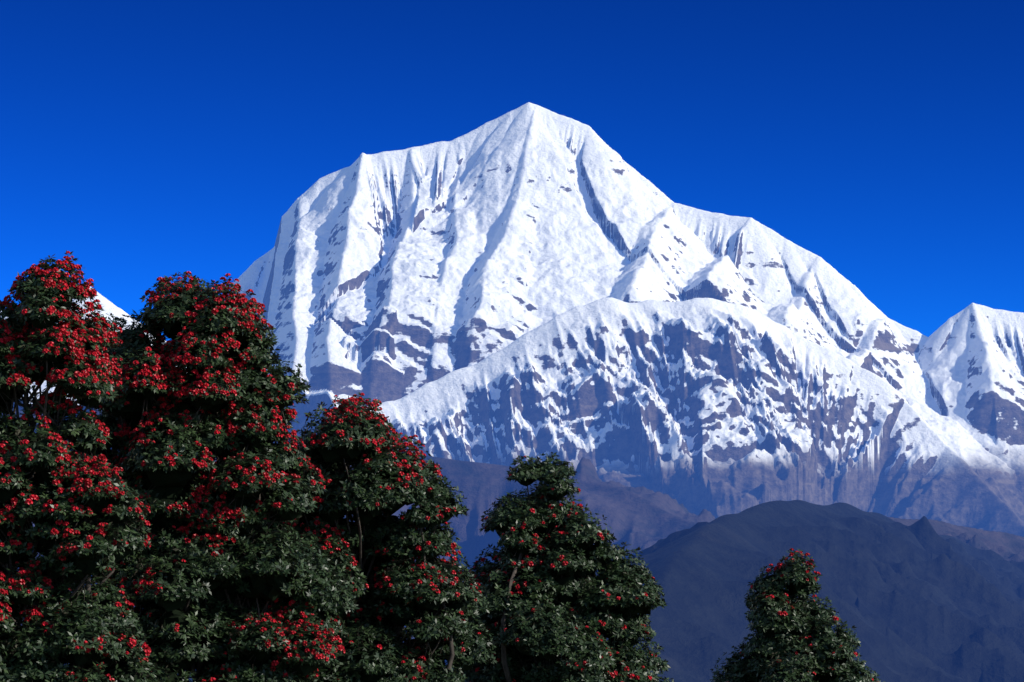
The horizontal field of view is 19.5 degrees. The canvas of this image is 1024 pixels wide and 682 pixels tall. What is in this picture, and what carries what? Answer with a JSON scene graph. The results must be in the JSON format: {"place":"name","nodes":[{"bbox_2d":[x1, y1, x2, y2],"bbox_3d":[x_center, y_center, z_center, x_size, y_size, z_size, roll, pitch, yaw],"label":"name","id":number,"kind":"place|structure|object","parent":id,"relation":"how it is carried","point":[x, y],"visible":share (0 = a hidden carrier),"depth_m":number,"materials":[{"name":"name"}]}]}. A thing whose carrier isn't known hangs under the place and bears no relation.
{"place":"outdoors","nodes":[
{"label":"outdoors","id":0,"kind":"place"},
{"bbox_2d":[0,0,1023,340],"label":"sky","id":1,"kind":"structure","parent":0,"point":[145,141],"materials":[{"name":"blue"}]},
{"bbox_2d":[1,102,1023,681],"bbox_3d":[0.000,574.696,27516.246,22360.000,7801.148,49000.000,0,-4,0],"label":"mountains","id":2,"kind":"structure","parent":0,"point":[717,410],"depth_m":30658.02,"materials":[{"name":"white snow"}]},
{"bbox_3d":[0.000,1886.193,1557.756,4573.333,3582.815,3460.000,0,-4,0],"label":"near hill","id":3,"kind":"structure","parent":0,"visible":0},
{"bbox_2d":[0,250,163,681],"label":"rhododendron tree","id":4,"kind":"object","parent":3,"relation":"on","point":[77,508],"visible":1,"depth_m":75.07,"materials":[{"name":"green plant"}]},
{"bbox_2d":[70,271,359,681],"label":"rhododendron tree","id":5,"kind":"object","parent":3,"relation":"on","point":[220,578],"visible":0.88,"depth_m":80.53,"materials":[{"name":"green plant"}]},
{"bbox_2d":[277,392,496,681],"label":"rhododendron tree","id":6,"kind":"object","parent":3,"relation":"on","point":[430,600],"visible":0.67,"depth_m":85.69,"materials":[{"name":"green plant"}]},
{"bbox_2d":[453,452,673,681],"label":"rhododendron tree","id":7,"kind":"object","parent":3,"relation":"on","point":[555,601],"visible":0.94,"depth_m":91.50,"materials":[{"name":"green plant"}]},
{"bbox_2d":[710,548,884,681],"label":"rhododendron tree","id":8,"kind":"object","parent":3,"relation":"on","point":[795,639],"visible":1,"depth_m":97.50,"materials":[{"name":"green plant"}]}
]}

